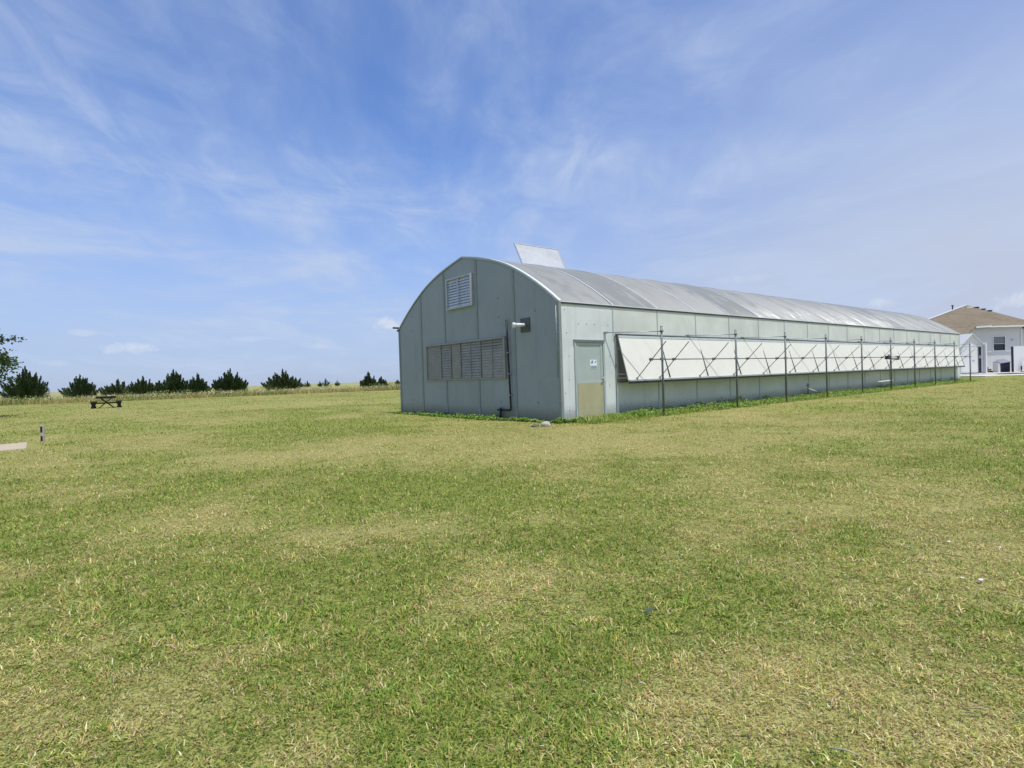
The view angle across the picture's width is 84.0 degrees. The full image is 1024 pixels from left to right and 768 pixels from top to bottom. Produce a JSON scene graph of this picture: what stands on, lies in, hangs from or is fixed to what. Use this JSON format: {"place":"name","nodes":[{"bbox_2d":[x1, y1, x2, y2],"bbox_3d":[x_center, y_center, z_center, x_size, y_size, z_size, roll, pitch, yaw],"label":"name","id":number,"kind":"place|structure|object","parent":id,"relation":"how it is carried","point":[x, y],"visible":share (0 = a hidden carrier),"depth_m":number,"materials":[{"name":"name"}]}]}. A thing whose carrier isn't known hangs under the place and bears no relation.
{"place":"outdoors","nodes":[
{"label":"outdoors","id":0,"kind":"place"},
{"bbox_2d":[0,374,1023,767],"bbox_3d":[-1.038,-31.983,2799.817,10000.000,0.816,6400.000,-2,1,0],"label":"ground","id":1,"kind":"structure","parent":0,"point":[544,455],"depth_m":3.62,"materials":[{"name":"green plant"}]},
{"bbox_2d":[0,334,26,384],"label":"leafy tree","id":2,"kind":"object","parent":1,"relation":"on","point":[6,359],"visible":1,"depth_m":29.14,"materials":[{"name":"green plant"}]},
{"bbox_2d":[0,442,26,450],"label":"concrete slab","id":3,"kind":"structure","parent":1,"relation":"on","point":[12,446],"depth_m":12.72,"materials":[{"name":"beige concrete"}]},
{"bbox_2d":[0,365,49,400],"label":"juniper tree","id":4,"kind":"object","parent":1,"relation":"on","point":[28,385],"visible":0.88,"depth_m":77.00,"materials":[{"name":"green plant"}]},
{"bbox_2d":[40,425,44,442],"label":"marker post","id":5,"kind":"object","parent":1,"relation":"on","point":[42,432],"visible":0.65,"depth_m":13.73,"materials":[{"name":"white wood"}]},
{"bbox_2d":[58,374,98,398],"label":"juniper tree","id":6,"kind":"object","parent":1,"relation":"on","point":[79,386],"visible":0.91,"depth_m":77.99,"materials":[{"name":"green plant"}]},
{"bbox_2d":[90,396,121,408],"bbox_3d":[-27.774,1.246,38.907,1.722,0.829,1.312,-2,1,-33],"label":"picnic table","id":7,"kind":"object","parent":1,"relation":"on","point":[94,403],"visible":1,"depth_m":38.52,"materials":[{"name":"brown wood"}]},
{"bbox_2d":[98,378,128,396],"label":"juniper tree","id":8,"kind":"object","parent":1,"relation":"on","point":[112,389],"visible":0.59,"depth_m":78.00,"materials":[{"name":"green plant"}]},
{"bbox_2d":[120,376,157,396],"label":"juniper tree","id":9,"kind":"object","parent":1,"relation":"on","point":[142,386],"visible":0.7,"depth_m":76.97,"materials":[{"name":"green plant"}]},
{"bbox_2d":[154,369,190,395],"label":"juniper tree","id":10,"kind":"object","parent":1,"relation":"on","point":[173,381],"visible":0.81,"depth_m":76.67,"materials":[{"name":"green plant"}]},
{"bbox_2d":[184,373,212,394],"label":"juniper tree","id":11,"kind":"object","parent":1,"relation":"on","point":[197,384],"visible":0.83,"depth_m":77.88,"materials":[{"name":"green plant"}]},
{"bbox_2d":[0,383,399,405],"bbox_3d":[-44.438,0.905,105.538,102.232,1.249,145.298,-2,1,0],"label":"prairie grass","id":12,"kind":"structure","parent":1,"relation":"on","point":[205,395],"depth_m":65.82,"materials":[{"name":"green plant"}]},
{"bbox_2d":[9,385,399,400],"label":"wildflowers","id":13,"kind":"object","parent":1,"relation":"on","point":[323,388],"visible":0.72,"depth_m":66.48,"materials":[{"name":"beige plant"}]},
{"bbox_2d":[211,368,248,393],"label":"juniper tree","id":14,"kind":"object","parent":1,"relation":"on","point":[229,382],"visible":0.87,"depth_m":76.86,"materials":[{"name":"green plant"}]},
{"bbox_2d":[261,369,300,392],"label":"juniper tree","id":15,"kind":"object","parent":1,"relation":"on","point":[283,380],"visible":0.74,"depth_m":78.97,"materials":[{"name":"green plant"}]},
{"bbox_2d":[321,379,329,386],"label":"shrub","id":16,"kind":"object","parent":1,"relation":"on","point":[326,383],"visible":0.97,"depth_m":199.86,"materials":[{"name":"green plant"}]},
{"bbox_2d":[360,372,377,389],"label":"juniper tree","id":17,"kind":"object","parent":1,"relation":"on","point":[367,380],"visible":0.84,"depth_m":83.48,"materials":[{"name":"green plant"}]},
{"bbox_2d":[374,376,387,388],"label":"juniper tree","id":18,"kind":"object","parent":1,"relation":"on","point":[381,380],"visible":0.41,"depth_m":84.73,"materials":[{"name":"green plant"}]},
{"bbox_2d":[541,421,550,426],"bbox_3d":[0.815,0.964,13.655,0.241,0.141,0.201,-2,1,-23],"label":"stone","id":19,"kind":"object","parent":1,"relation":"on","point":[545,424],"visible":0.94,"depth_m":13.59,"materials":[{"name":"white stone"}]},
{"bbox_2d":[604,326,664,414],"bbox_3d":[3.371,-0.259,15.572,1.670,2.625,0.126,-2,1,-3],"label":"vent post","id":20,"kind":"object","parent":1,"relation":"on","point":[662,363],"visible":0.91,"depth_m":15.59,"materials":[{"name":"metal"}]},
{"bbox_2d":[393,242,964,420],"bbox_3d":[12.325,-2.398,29.190,36.676,5.804,9.749,-2,1,-39],"label":"greenhouse","id":21,"kind":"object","parent":1,"relation":"on","point":[526,337],"visible":1,"depth_m":18.04,"materials":[{"name":"metal"}]},
{"bbox_2d":[576,343,604,416],"bbox_3d":[2.117,-0.088,15.162,1.055,2.020,0.119,-2,1,-39],"label":"door","id":22,"kind":"structure","parent":21,"relation":"in","point":[590,377],"depth_m":15.16,"materials":[{"name":"metal"}]},
{"bbox_2d":[636,341,974,388],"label":"support struts","id":23,"kind":"object","parent":21,"relation":"attached to","point":[802,358],"visible":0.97,"depth_m":20.36,"materials":[{"name":"metal"}]},
{"bbox_2d":[393,378,979,423],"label":"weeds","id":24,"kind":"object","parent":1,"relation":"on","point":[560,421],"visible":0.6,"depth_m":18.12,"materials":[{"name":"green plant"}]},
{"bbox_2d":[686,330,738,407],"bbox_3d":[6.355,-0.385,17.986,1.670,2.625,0.126,-2,1,-3],"label":"vent post","id":25,"kind":"object","parent":1,"relation":"on","point":[736,358],"visible":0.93,"depth_m":18.00,"materials":[{"name":"metal"}]},
{"bbox_2d":[741,332,787,401],"bbox_3d":[8.919,-0.489,20.061,1.670,2.625,0.126,-2,1,-3],"label":"vent post","id":26,"kind":"object","parent":1,"relation":"on","point":[785,357],"visible":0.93,"depth_m":20.08,"materials":[{"name":"metal"}]},
{"bbox_2d":[786,334,827,395],"bbox_3d":[11.522,-0.599,22.166,1.670,2.625,0.126,-2,1,-3],"label":"vent post","id":27,"kind":"object","parent":1,"relation":"on","point":[826,357],"visible":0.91,"depth_m":22.18,"materials":[{"name":"metal"}]},
{"bbox_2d":[830,747,859,755],"bbox_3d":[1.015,1.119,1.733,0.080,0.011,0.009,-1,1,34],"label":"twig","id":28,"kind":"object","parent":1,"relation":"on","point":[842,749],"visible":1,"depth_m":1.73,"materials":[{"name":"grey wood"}]},
{"bbox_2d":[827,336,863,392],"bbox_3d":[14.296,-0.722,24.411,1.670,2.625,0.126,-2,1,-3],"label":"vent post","id":29,"kind":"object","parent":1,"relation":"on","point":[861,339],"visible":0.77,"depth_m":24.43,"materials":[{"name":"metal"}]},
{"bbox_2d":[857,338,891,387],"bbox_3d":[17.015,-0.829,26.611,1.670,2.625,0.126,-2,1,-3],"label":"vent post","id":30,"kind":"object","parent":1,"relation":"on","point":[890,340],"visible":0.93,"depth_m":26.62,"materials":[{"name":"metal"}]},
{"bbox_2d":[883,339,915,387],"bbox_3d":[19.603,-0.937,28.704,1.670,2.625,0.126,-2,1,-3],"label":"vent post","id":31,"kind":"object","parent":1,"relation":"on","point":[914,356],"visible":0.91,"depth_m":28.73,"materials":[{"name":"metal"}]},
{"bbox_2d":[906,340,935,385],"bbox_3d":[22.206,-1.052,30.810,1.670,2.625,0.126,-2,1,-3],"label":"vent post","id":32,"kind":"object","parent":1,"relation":"on","point":[934,342],"visible":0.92,"depth_m":30.83,"materials":[{"name":"metal"}]},
{"bbox_2d":[928,341,955,382],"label":"vent post","id":33,"kind":"object","parent":1,"relation":"on","point":[953,343],"visible":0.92,"depth_m":33.14,"materials":[{"name":"metal"}]},
{"bbox_2d":[945,342,970,379],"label":"vent post","id":34,"kind":"object","parent":1,"relation":"on","point":[969,356],"visible":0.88,"depth_m":35.24,"materials":[{"name":"metal"}]},
{"bbox_2d":[963,707,989,709],"bbox_3d":[1.567,1.095,1.919,0.077,0.012,0.005,-2,1,15],"label":"twig","id":35,"kind":"object","parent":1,"relation":"on","point":[975,707],"visible":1,"depth_m":1.92,"materials":[{"name":"beige wood"}]},
{"bbox_2d":[0,0,1023,391],"label":"sky","id":36,"kind":"structure","parent":0,"point":[256,189],"materials":[{"name":"blue"}]},
{"bbox_2d":[960,371,1023,376],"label":"pavement","id":37,"kind":"structure","parent":0,"point":[985,374],"depth_m":46.36,"materials":[{"name":"concrete"}]},
{"bbox_2d":[959,333,986,373],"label":"shed","id":38,"kind":"structure","parent":37,"relation":"on","point":[979,359],"depth_m":47.58,"materials":[{"name":"white paint"}]},
{"bbox_2d":[962,346,977,372],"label":"door","id":39,"kind":"structure","parent":38,"relation":"in","point":[974,359],"depth_m":47.58,"materials":[{"name":"white paint"}]},
{"bbox_2d":[929,305,1023,370],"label":"house","id":40,"kind":"structure","parent":37,"relation":"on","point":[1000,335],"depth_m":51.99,"materials":[{"name":"white paint"}]},
{"bbox_2d":[992,336,1005,350],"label":"window","id":41,"kind":"structure","parent":40,"relation":"in","point":[998,341],"depth_m":52.01,"materials":[{"name":"white paint"}]},
{"bbox_2d":[993,358,1010,371],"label":"storage bin","id":42,"kind":"object","parent":37,"relation":"on","point":[1001,365],"visible":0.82,"depth_m":49.10,"materials":[{"name":"white plastic"}]},
{"bbox_2d":[1011,346,1023,371],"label":"fence panel","id":43,"kind":"object","parent":37,"relation":"on","point":[1017,355],"visible":0.96,"depth_m":48.59,"materials":[{"name":"white paint"}]},
{"bbox_2d":[1021,361,1023,371],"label":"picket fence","id":44,"kind":"object","parent":37,"relation":"on","point":[1022,367],"visible":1,"depth_m":48.20,"materials":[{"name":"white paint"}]}
]}

